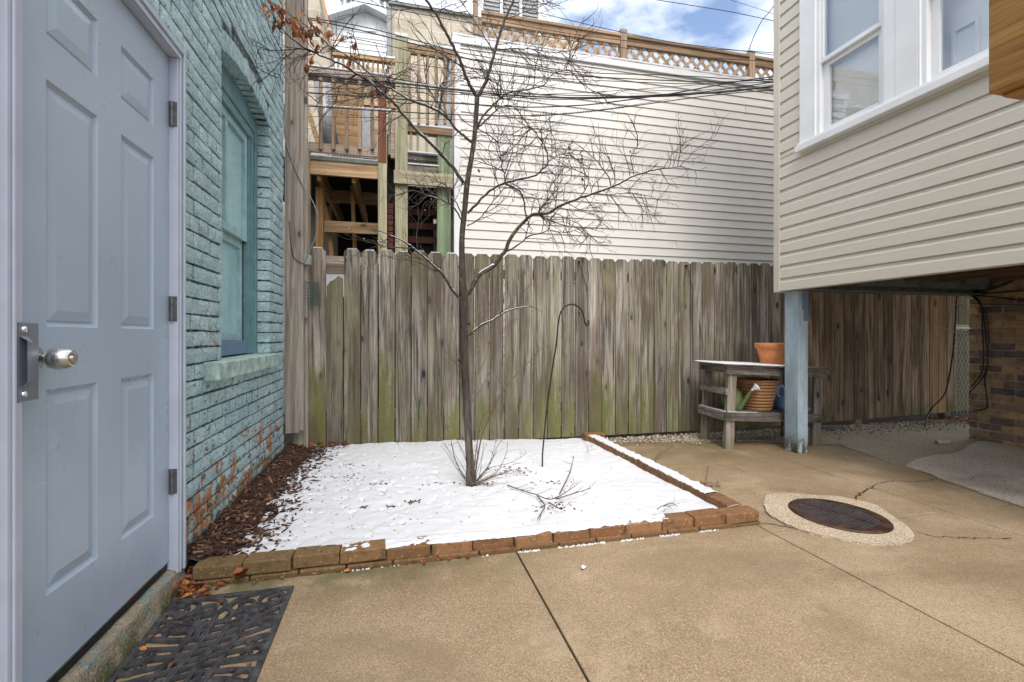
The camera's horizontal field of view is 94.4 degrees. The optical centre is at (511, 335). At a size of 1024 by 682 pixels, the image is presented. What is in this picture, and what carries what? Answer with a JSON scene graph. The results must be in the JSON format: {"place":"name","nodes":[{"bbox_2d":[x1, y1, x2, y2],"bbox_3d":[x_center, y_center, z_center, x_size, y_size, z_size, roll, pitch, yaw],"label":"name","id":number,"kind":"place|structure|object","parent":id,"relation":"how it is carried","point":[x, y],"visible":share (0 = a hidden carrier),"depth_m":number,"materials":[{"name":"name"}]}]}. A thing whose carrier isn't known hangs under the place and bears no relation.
{"place":"outdoors","nodes":[
{"label":"outdoors","id":0,"kind":"place"},
{"bbox_2d":[186,442,581,559],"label":"mulch ground","id":1,"kind":"structure","parent":0,"point":[191,555],"depth_m":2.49,"materials":[{"name":"wood"}]},
{"bbox_2d":[285,0,303,433],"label":"tall plank","id":2,"kind":"object","parent":1,"relation":"on","point":[294,283],"visible":0.99,"depth_m":3.98,"materials":[{"name":"grey wood"}]},
{"bbox_2d":[283,104,318,264],"bbox_3d":[-1.770,-1.258,3.978,0.276,1.338,0.009,0,0,-14],"label":"loose cable","id":3,"kind":"object","parent":2,"relation":"attached to","point":[302,185],"visible":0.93,"depth_m":3.98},
{"bbox_2d":[303,255,311,265],"bbox_3d":[-1.735,-0.637,4.022,0.063,0.083,0.060,0,0,-14],"label":"cable box","id":4,"kind":"object","parent":2,"relation":"attached to","point":[308,260],"visible":0.96,"depth_m":4.00,"materials":[{"name":"grey plastic"}]},
{"bbox_2d":[293,0,308,448],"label":"backing board","id":5,"kind":"object","parent":1,"relation":"on","point":[301,437],"visible":0.3,"depth_m":4.04,"materials":[{"name":"wood"}]},
{"bbox_2d":[186,438,716,560],"bbox_3d":[-0.308,1.006,3.397,2.780,0.106,2.105,0,0,-14],"label":"snow cover","id":6,"kind":"object","parent":1,"relation":"on","point":[621,487],"visible":0.85,"depth_m":2.98,"materials":[{"name":"snow"}]},
{"bbox_2d":[507,457,594,520],"bbox_3d":[0.324,0.936,3.074,0.552,0.116,1.173,0,0,39],"label":"fallen twig","id":7,"kind":"object","parent":6,"relation":"on","point":[548,498],"visible":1,"depth_m":2.88,"materials":[{"name":"wood"}]},
{"bbox_2d":[542,304,588,466],"bbox_3d":[0.414,0.383,3.654,0.390,1.258,0.012,0,0,-14],"label":"shepherd hook","id":8,"kind":"object","parent":6,"relation":"on","point":[586,325],"visible":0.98,"depth_m":3.62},
{"bbox_2d":[582,432,604,440],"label":"edging brick","id":9,"kind":"object","parent":6,"relation":"on","point":[585,435],"visible":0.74,"depth_m":4.62,"materials":[{"name":"ceramic"}]},
{"bbox_2d":[652,467,666,481],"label":"edging brick","id":10,"kind":"object","parent":6,"relation":"on","point":[659,474],"visible":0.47,"depth_m":3.40,"materials":[{"name":"ceramic"}]},
{"bbox_2d":[667,475,692,489],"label":"edging brick","id":11,"kind":"object","parent":6,"relation":"on","point":[675,481],"visible":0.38,"depth_m":3.21,"materials":[{"name":"brick"}]},
{"bbox_2d":[244,0,729,485],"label":"bare tree","id":12,"kind":"object","parent":1,"relation":"on","point":[302,33],"visible":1,"depth_m":3.09,"materials":[{"name":"brown plant"}]},
{"bbox_2d":[603,443,612,452],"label":"edging brick","id":13,"kind":"object","parent":1,"relation":"on","point":[607,448],"visible":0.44,"depth_m":4.18,"materials":[{"name":"ceramic"}]},
{"bbox_2d":[613,448,624,458],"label":"edging brick","id":14,"kind":"object","parent":1,"relation":"on","point":[618,453],"visible":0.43,"depth_m":3.98,"materials":[{"name":"brick"}]},
{"bbox_2d":[625,454,638,465],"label":"edging brick","id":15,"kind":"object","parent":1,"relation":"on","point":[632,460],"visible":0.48,"depth_m":3.78,"materials":[{"name":"brick"}]},
{"bbox_2d":[637,460,651,473],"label":"edging brick","id":16,"kind":"object","parent":1,"relation":"on","point":[644,466],"visible":0.43,"depth_m":3.59,"materials":[{"name":"brick"}]},
{"bbox_2d":[685,484,716,500],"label":"edging brick","id":17,"kind":"object","parent":1,"relation":"on","point":[695,492],"visible":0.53,"depth_m":2.98,"materials":[{"name":"brick"}]},
{"bbox_2d":[284,99,667,119],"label":"overhead wire","id":18,"kind":"object","parent":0,"point":[473,119],"visible":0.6,"depth_m":4.86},
{"bbox_2d":[308,81,702,110],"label":"power lines","id":19,"kind":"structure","parent":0,"point":[464,89],"depth_m":4.75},
{"bbox_2d":[284,72,773,97],"bbox_3d":[0.416,-2.977,5.096,9.894,1.166,0.015,0,0,-14],"label":"overhead wire","id":20,"kind":"object","parent":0,"point":[551,96],"visible":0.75,"depth_m":5.12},
{"bbox_2d":[284,76,773,107],"bbox_3d":[0.425,-2.921,5.129,9.932,1.466,0.012,0,0,-14],"label":"overhead wire","id":21,"kind":"object","parent":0,"point":[546,106],"visible":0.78,"depth_m":5.12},
{"bbox_2d":[284,77,773,99],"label":"overhead wire","id":22,"kind":"object","parent":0,"point":[544,98],"visible":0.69,"depth_m":5.17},
{"bbox_2d":[308,90,773,115],"bbox_3d":[0.425,-2.701,5.067,9.885,1.292,0.010,0,0,-14],"label":"overhead wire","id":23,"kind":"object","parent":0,"point":[541,115],"visible":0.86,"depth_m":5.05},
{"bbox_2d":[308,17,773,81],"bbox_3d":[0.454,-3.117,5.208,10.058,0.386,0.009,0,0,-14],"label":"overhead wire","id":24,"kind":"object","parent":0,"point":[533,65],"visible":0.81,"depth_m":5.14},
{"bbox_2d":[311,19,773,81],"bbox_3d":[0.434,-3.209,5.152,9.967,0.720,0.011,0,0,-14],"label":"overhead wire","id":25,"kind":"object","parent":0,"point":[536,69],"visible":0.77,"depth_m":5.12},
{"bbox_2d":[312,79,773,94],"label":"overhead wire","id":26,"kind":"object","parent":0,"point":[519,94],"visible":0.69,"depth_m":5.20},
{"bbox_2d":[313,73,773,96],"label":"overhead wire","id":27,"kind":"object","parent":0,"point":[531,93],"visible":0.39,"depth_m":5.26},
{"bbox_2d":[325,0,773,78],"label":"sky","id":28,"kind":"structure","parent":0,"point":[681,23],"materials":[{"name":"blue"}]},
{"bbox_2d":[517,555,587,681],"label":"paving joint soil","id":29,"kind":"structure","parent":0,"point":[554,622],"depth_m":1.74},
{"bbox_2d":[699,523,729,530],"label":"edging brick","id":30,"kind":"object","parent":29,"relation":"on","point":[718,526],"visible":0.36,"depth_m":2.56,"materials":[{"name":"brick"}]},
{"bbox_2d":[684,508,724,526],"bbox_3d":[1.059,1.002,2.609,0.192,0.056,0.100,-1,0,-15],"label":"edging brick","id":31,"kind":"object","parent":30,"relation":"on","point":[707,517],"visible":0.86,"depth_m":2.57,"materials":[{"name":"brick"}]},
{"bbox_2d":[341,36,766,83],"bbox_3d":[1.822,-3.139,5.564,7.238,0.685,0.008,0,0,-14],"label":"overhead wire","id":32,"kind":"object","parent":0,"point":[556,78],"visible":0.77,"depth_m":5.27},
{"bbox_2d":[352,0,773,61],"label":"overhead wire","id":33,"kind":"object","parent":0,"point":[562,39],"visible":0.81,"depth_m":5.34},
{"bbox_2d":[115,441,1023,681],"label":"concrete paving","id":34,"kind":"structure","parent":0,"point":[771,602],"depth_m":1.86,"materials":[{"name":"concrete"}]},
{"bbox_2d":[106,585,293,681],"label":"doormat","id":35,"kind":"object","parent":34,"relation":"on","point":[242,621],"visible":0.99,"depth_m":1.62,"materials":[{"name":"black rubber"}]},
{"bbox_2d":[139,600,267,670],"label":"leaf litter","id":36,"kind":"object","parent":35,"relation":"on","point":[171,663],"visible":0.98,"depth_m":1.57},
{"bbox_2d":[200,574,251,587],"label":"edging brick","id":37,"kind":"object","parent":34,"relation":"on","point":[244,579],"visible":0.32,"depth_m":2.00,"materials":[{"name":"ceramic"}]},
{"bbox_2d":[192,554,247,580],"bbox_3d":[-1.253,0.997,2.042,0.186,0.056,0.100,1,0,-13],"label":"edging brick","id":38,"kind":"object","parent":37,"relation":"on","point":[215,567],"visible":0.84,"depth_m":2.00,"materials":[{"name":"ceramic"}]},
{"bbox_2d":[250,566,300,581],"bbox_3d":[-1.037,1.055,2.092,0.189,0.054,0.102,0,1,-14],"label":"edging brick","id":39,"kind":"object","parent":34,"relation":"on","point":[292,572],"visible":0.36,"depth_m":2.05,"materials":[{"name":"brick"}]},
{"bbox_2d":[243,549,294,574],"bbox_3d":[-1.066,0.996,2.085,0.190,0.056,0.100,0,0,-13],"label":"edging brick","id":40,"kind":"object","parent":39,"relation":"on","point":[267,562],"visible":0.87,"depth_m":2.05,"materials":[{"name":"ceramic"}]},
{"bbox_2d":[299,562,346,575],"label":"edging brick","id":41,"kind":"object","parent":34,"relation":"on","point":[324,569],"visible":0.39,"depth_m":2.09,"materials":[{"name":"brick"}]},
{"bbox_2d":[293,544,340,568],"bbox_3d":[-0.878,0.996,2.143,0.194,0.056,0.100,0,0,-15],"label":"edging brick","id":42,"kind":"object","parent":41,"relation":"on","point":[313,556],"visible":0.89,"depth_m":2.11,"materials":[{"name":"ceramic"}]},
{"bbox_2d":[347,558,391,570],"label":"edging brick","id":43,"kind":"object","parent":34,"relation":"on","point":[368,564],"visible":0.41,"depth_m":2.14,"materials":[{"name":"ceramic"}]},
{"bbox_2d":[340,539,385,563],"bbox_3d":[-0.683,0.994,2.184,0.198,0.056,0.100,-1,0,-14],"label":"edging brick","id":44,"kind":"object","parent":43,"relation":"on","point":[375,550],"visible":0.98,"depth_m":2.14,"materials":[{"name":"brick"}]},
{"bbox_2d":[393,550,436,565],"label":"edging brick","id":45,"kind":"object","parent":34,"relation":"on","point":[430,558],"visible":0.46,"depth_m":2.19,"materials":[{"name":"ceramic"}]},
{"bbox_2d":[386,537,429,560],"bbox_3d":[-0.487,1.002,2.231,0.198,0.056,0.100,-1,1,-12],"label":"edging brick","id":46,"kind":"object","parent":45,"relation":"on","point":[422,549],"visible":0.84,"depth_m":2.18,"materials":[{"name":"ceramic"}]},
{"bbox_2d":[437,550,477,560],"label":"edging brick","id":47,"kind":"object","parent":34,"relation":"on","point":[472,553],"visible":0.39,"depth_m":2.23,"materials":[{"name":"ceramic"}]},
{"bbox_2d":[430,540,471,555],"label":"edging brick","id":48,"kind":"object","parent":47,"relation":"on","point":[446,548],"visible":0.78,"depth_m":2.23,"materials":[{"name":"ceramic"}]},
{"bbox_2d":[478,546,519,555],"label":"edging brick","id":49,"kind":"object","parent":34,"relation":"on","point":[495,551],"visible":0.37,"depth_m":2.28,"materials":[{"name":"brick"}]},
{"bbox_2d":[472,536,513,550],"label":"edging brick","id":50,"kind":"object","parent":49,"relation":"on","point":[484,544],"visible":0.66,"depth_m":2.28,"materials":[{"name":"brick"}]},
{"bbox_2d":[513,531,551,548],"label":"edging brick","id":51,"kind":"object","parent":49,"relation":"on","point":[520,542],"visible":0.69,"depth_m":2.33,"materials":[{"name":"ceramic"}]},
{"bbox_2d":[520,541,557,550],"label":"edging brick","id":52,"kind":"object","parent":34,"relation":"on","point":[544,546],"visible":0.36,"depth_m":2.33,"materials":[{"name":"ceramic"}]},
{"bbox_2d":[341,435,740,570],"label":"snow on edging","id":53,"kind":"structure","parent":34,"relation":"on","point":[493,533],"depth_m":2.40,"materials":[{"name":"snow"}]},
{"bbox_2d":[172,414,970,599],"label":"fallen leaves","id":54,"kind":"object","parent":34,"relation":"on","point":[185,590],"visible":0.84,"depth_m":1.99,"materials":[{"name":"brown plant"}]},
{"bbox_2d":[558,537,594,546],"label":"edging brick","id":55,"kind":"object","parent":34,"relation":"on","point":[576,542],"visible":0.36,"depth_m":2.38,"materials":[{"name":"brick"}]},
{"bbox_2d":[552,529,588,542],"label":"edging brick","id":56,"kind":"object","parent":55,"relation":"on","point":[558,536],"visible":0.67,"depth_m":2.38,"materials":[{"name":"brick"}]},
{"bbox_2d":[595,534,630,542],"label":"edging brick","id":57,"kind":"object","parent":34,"relation":"on","point":[613,538],"visible":0.36,"depth_m":2.42,"materials":[{"name":"brick"}]},
{"bbox_2d":[589,524,624,538],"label":"edging brick","id":58,"kind":"object","parent":57,"relation":"on","point":[607,531],"visible":0.68,"depth_m":2.42,"materials":[{"name":"ceramic"}]},
{"bbox_2d":[630,530,666,538],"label":"edging brick","id":59,"kind":"object","parent":34,"relation":"on","point":[648,534],"visible":0.36,"depth_m":2.47,"materials":[{"name":"ceramic"}]},
{"bbox_2d":[625,518,660,533],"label":"edging brick","id":60,"kind":"object","parent":59,"relation":"on","point":[641,527],"visible":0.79,"depth_m":2.47,"materials":[{"name":"ceramic"}]},
{"bbox_2d":[667,526,698,534],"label":"edging brick","id":61,"kind":"object","parent":34,"relation":"on","point":[683,530],"visible":0.36,"depth_m":2.52,"materials":[{"name":"brick"}]},
{"bbox_2d":[654,512,692,530],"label":"edging brick","id":62,"kind":"object","parent":61,"relation":"on","point":[678,520],"visible":0.86,"depth_m":2.52,"materials":[{"name":"brick"}]},
{"bbox_2d":[706,493,741,507],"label":"edging brick","id":63,"kind":"object","parent":34,"relation":"on","point":[718,500],"visible":0.6,"depth_m":2.81,"materials":[{"name":"brick"}]},
{"bbox_2d":[730,521,760,527],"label":"edging brick","id":64,"kind":"object","parent":34,"relation":"on","point":[752,523],"visible":0.36,"depth_m":2.61,"materials":[{"name":"ceramic"}]},
{"bbox_2d":[717,505,758,523],"bbox_3d":[1.261,1.006,2.660,0.216,0.056,0.100,0,1,-15],"label":"edging brick","id":65,"kind":"object","parent":64,"relation":"on","point":[739,514],"visible":0.82,"depth_m":2.62,"materials":[{"name":"brick"}]},
{"bbox_2d":[692,360,834,448],"bbox_3d":[2.425,0.673,4.653,1.150,0.801,0.550,3,0,-9],"label":"potting bench","id":66,"kind":"object","parent":34,"relation":"on","point":[729,415],"visible":0.77,"depth_m":4.48,"materials":[{"name":"grey wood"}]},
{"bbox_2d":[721,381,759,410],"bbox_3d":[2.211,0.580,4.593,0.343,0.294,0.199,0,0,26],"label":"watering can","id":67,"kind":"object","parent":66,"relation":"on","point":[741,401],"visible":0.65,"depth_m":4.53,"materials":[{"name":"green plastic"}]},
{"bbox_2d":[736,377,779,410],"bbox_3d":[2.415,0.580,4.680,0.404,0.300,0.404,0,0,-14],"label":"ribbed planter","id":68,"kind":"object","parent":66,"relation":"on","point":[763,398],"visible":0.8,"depth_m":4.55,"materials":[{"name":"ceramic"}]},
{"bbox_2d":[754,343,784,364],"bbox_3d":[2.569,0.183,4.677,0.320,0.215,0.320,0,0,-14],"label":"terracotta pot","id":69,"kind":"object","parent":66,"relation":"on","point":[771,353],"visible":0.73,"depth_m":4.57,"materials":[{"name":"ceramic"}]},
{"bbox_2d":[773,384,810,411],"bbox_3d":[2.814,0.630,4.740,0.354,0.277,0.240,0,0,41],"label":"watering can","id":70,"kind":"object","parent":66,"relation":"on","point":[779,402],"visible":0.47,"depth_m":4.74,"materials":[{"name":"blue plastic"}]},
{"bbox_2d":[764,493,913,545],"bbox_3d":[1.845,1.061,2.748,0.691,0.042,0.752,0,0,14],"label":"manhole collar","id":71,"kind":"object","parent":34,"relation":"on","point":[776,507],"visible":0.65,"depth_m":2.62,"materials":[{"name":"concrete"}]},
{"bbox_2d":[788,498,893,533],"bbox_3d":[1.886,1.046,2.743,0.466,0.031,0.530,0,0,-14],"label":"manhole cover","id":72,"kind":"object","parent":71,"relation":"in","point":[840,516],"visible":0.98,"depth_m":2.71,"materials":[{"name":"metal"}]},
{"bbox_2d":[734,434,1005,538],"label":"paving cracks","id":73,"kind":"object","parent":34,"relation":"on","point":[855,497],"visible":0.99,"depth_m":3.13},
{"bbox_2d":[379,59,773,90],"bbox_3d":[2.001,-3.208,5.670,6.915,0.788,0.006,0,0,-14],"label":"overhead wire","id":74,"kind":"object","parent":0,"point":[579,83],"visible":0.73,"depth_m":5.43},
{"bbox_2d":[388,0,773,52],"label":"overhead wire","id":75,"kind":"object","parent":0,"point":[585,35],"visible":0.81,"depth_m":5.51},
{"bbox_2d":[282,403,969,446],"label":"ground","id":76,"kind":"structure","parent":0,"point":[288,437],"depth_m":5.62,"materials":[{"name":"soil"}]},
{"bbox_2d":[0,0,283,681],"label":"painted brick house","id":77,"kind":"structure","parent":76,"relation":"on","point":[141,291],"depth_m":1.62,"materials":[{"name":"teal paint"}]},
{"bbox_2d":[17,0,176,681],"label":"door","id":78,"kind":"structure","parent":77,"relation":"in","point":[92,333],"depth_m":1.43,"materials":[{"name":"blue paint"}]},
{"bbox_2d":[219,64,256,355],"bbox_3d":[-1.782,-0.756,2.960,0.100,1.785,0.976,0,0,-14],"label":"window","id":79,"kind":"structure","parent":77,"relation":"in","point":[239,125],"depth_m":3.20,"materials":[{"name":"teal paint"}]},
{"bbox_2d":[285,0,285,423],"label":"wall cable","id":80,"kind":"object","parent":77,"relation":"attached to","point":[285,223],"depth_m":3.89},
{"bbox_2d":[282,0,342,412],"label":"pale block wall","id":81,"kind":"structure","parent":76,"relation":"on","point":[316,8],"depth_m":6.72,"materials":[{"name":"concrete"}]},
{"bbox_2d":[327,0,388,68],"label":"white gabled house","id":82,"kind":"structure","parent":76,"relation":"on","point":[370,16],"depth_m":13.34,"materials":[{"name":"metal"}]},
{"bbox_2d":[283,32,455,430],"bbox_3d":[-1.965,-1.083,6.262,2.167,4.470,3.000,0,0,-14],"label":"wooden back porch","id":83,"kind":"object","parent":76,"relation":"on","point":[351,192],"visible":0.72,"depth_m":5.29,"materials":[{"name":"brown wood"}]},
{"bbox_2d":[332,49,394,109],"bbox_3d":[-2.415,-4.142,7.696,1.004,0.830,0.120,0,0,-14],"label":"deck railing","id":84,"kind":"object","parent":83,"relation":"attached to","point":[373,58],"visible":0.26,"depth_m":7.69,"materials":[{"name":"brown wood"}]},
{"bbox_2d":[362,107,373,159],"bbox_3d":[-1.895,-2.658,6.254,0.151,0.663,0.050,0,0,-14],"label":"grey door","id":85,"kind":"structure","parent":83,"relation":"in","point":[365,113],"depth_m":6.22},
{"bbox_2d":[345,64,442,223],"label":"building wall","id":86,"kind":"structure","parent":76,"relation":"on","point":[423,121],"depth_m":8.74,"materials":[{"name":"paint"}]},
{"bbox_2d":[387,1,578,75],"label":"block building","id":87,"kind":"structure","parent":76,"relation":"on","point":[393,26],"depth_m":9.45,"materials":[{"name":"paint"}]},
{"bbox_2d":[434,32,773,429],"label":"white sided building","id":88,"kind":"structure","parent":76,"relation":"on","point":[724,212],"depth_m":5.92,"materials":[{"name":"plastic"}]},
{"bbox_2d":[482,0,540,44],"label":"rooftop unit","id":89,"kind":"object","parent":88,"relation":"on","point":[493,7],"visible":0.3,"depth_m":6.59,"materials":[{"name":"grey metal"}]},
{"bbox_2d":[473,0,773,80],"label":"lattice railing","id":90,"kind":"object","parent":88,"relation":"on","point":[752,68],"visible":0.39,"depth_m":6.04,"materials":[{"name":"brown wood"}]},
{"bbox_2d":[309,247,954,447],"bbox_3d":[1.858,0.167,5.093,7.546,1.970,0.153,0,0,-14],"label":"picket fence","id":91,"kind":"object","parent":76,"relation":"on","point":[648,335],"visible":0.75,"depth_m":4.73,"materials":[{"name":"brown wood"}]},
{"bbox_2d":[304,275,318,305],"bbox_3d":[-1.734,-0.364,4.069,0.132,0.305,0.076,0,0,-14],"label":"suet cage","id":92,"kind":"object","parent":91,"relation":"hanging from","point":[310,292],"visible":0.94,"depth_m":4.05,"materials":[{"name":"green metal"}]},
{"bbox_2d":[924,296,957,425],"bbox_3d":[5.079,0.227,5.690,0.849,1.637,0.138,0,0,-28],"label":"hanging hose","id":93,"kind":"object","parent":91,"relation":"hanging from","point":[938,401],"visible":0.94,"depth_m":5.80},
{"bbox_2d":[609,419,1023,507],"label":"old concrete","id":94,"kind":"object","parent":76,"relation":"on","point":[902,448],"visible":0.39,"depth_m":4.71,"materials":[{"name":"concrete"}]},
{"bbox_2d":[605,417,968,467],"bbox_3d":[3.459,1.038,4.777,5.012,0.032,1.240,0,0,-14],"label":"gravel strip","id":95,"kind":"object","parent":94,"relation":"on","point":[628,438],"visible":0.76,"depth_m":5.10,"materials":[{"name":"gravel"}]},
{"bbox_2d":[821,425,845,430],"bbox_3d":[3.499,1.022,5.250,0.310,0.040,0.090,0,0,13],"label":"ground plank","id":96,"kind":"object","parent":94,"relation":"on","point":[829,427],"visible":0.64,"depth_m":5.21,"materials":[{"name":"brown wood"}]},
{"bbox_2d":[906,441,1023,506],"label":"pebbled concrete","id":97,"kind":"object","parent":94,"relation":"on","point":[998,468],"visible":1,"depth_m":3.71,"materials":[{"name":"concrete"}]},
{"bbox_2d":[774,0,1023,453],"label":"beige sided house","id":98,"kind":"structure","parent":76,"relation":"on","point":[898,148],"depth_m":3.56,"materials":[{"name":"plastic"}]},
{"bbox_2d":[799,0,894,142],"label":"window","id":99,"kind":"structure","parent":98,"relation":"in","point":[820,105],"depth_m":3.79,"materials":[{"name":"glass"}]},
{"bbox_2d":[918,0,988,85],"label":"window","id":100,"kind":"structure","parent":98,"relation":"in","point":[952,34],"depth_m":3.08,"materials":[{"name":"white plastic"}]},
{"bbox_2d":[970,296,983,387],"bbox_3d":[4.624,0.053,4.715,0.040,0.942,0.138,0,0,-14],"label":"black cable","id":101,"kind":"object","parent":98,"relation":"attached to","point":[983,348],"visible":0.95,"depth_m":4.67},
{"bbox_2d":[964,278,989,283],"bbox_3d":[4.355,-0.542,4.441,0.169,0.112,0.110,0,0,-14],"label":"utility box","id":102,"kind":"object","parent":98,"relation":"attached to","point":[980,281],"visible":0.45,"depth_m":4.40,"materials":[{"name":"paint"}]},
{"bbox_2d":[968,300,989,392],"bbox_3d":[4.634,0.084,4.701,0.028,0.998,0.174,0,0,-14],"label":"black cable","id":103,"kind":"object","parent":98,"relation":"attached to","point":[988,345],"visible":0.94,"depth_m":4.65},
{"bbox_2d":[971,295,988,411],"bbox_3d":[4.624,0.166,4.701,0.029,1.198,0.182,0,0,-14],"label":"black cable","id":104,"kind":"object","parent":98,"relation":"hanging from","point":[984,322],"visible":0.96,"depth_m":4.64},
{"bbox_2d":[974,280,1014,292],"bbox_3d":[4.667,-0.510,4.512,0.053,0.174,0.493,0,0,-14],"label":"black cable","id":105,"kind":"object","parent":98,"relation":"attached to","point":[1001,285],"visible":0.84,"depth_m":4.56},
{"bbox_2d":[974,295,1023,300],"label":"black cable","id":106,"kind":"object","parent":98,"relation":"attached to","point":[999,297],"visible":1,"depth_m":4.52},
{"bbox_2d":[950,327,970,414],"bbox_3d":[5.867,0.451,6.073,0.810,1.103,0.024,0,0,-14],"label":"chain link fence","id":107,"kind":"object","parent":76,"relation":"on","point":[961,328],"visible":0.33,"depth_m":6.04,"materials":[{"name":"metal"}]},
{"bbox_2d":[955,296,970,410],"bbox_3d":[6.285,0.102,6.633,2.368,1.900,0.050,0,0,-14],"label":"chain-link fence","id":108,"kind":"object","parent":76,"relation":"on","point":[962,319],"visible":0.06,"depth_m":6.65,"materials":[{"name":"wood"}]},
{"bbox_2d":[499,2,771,54],"bbox_3d":[2.686,-3.675,6.013,5.824,0.133,0.008,0,0,-14],"label":"overhead wire","id":109,"kind":"object","parent":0,"point":[629,33],"visible":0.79,"depth_m":5.69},
{"bbox_2d":[658,0,773,20],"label":"overhead wire","id":110,"kind":"object","parent":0,"point":[716,9],"visible":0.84,"depth_m":5.76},
{"bbox_2d":[989,0,1023,99],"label":"porch beam","id":111,"kind":"structure","parent":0,"point":[1006,48],"depth_m":1.60,"materials":[{"name":"orange wood"}]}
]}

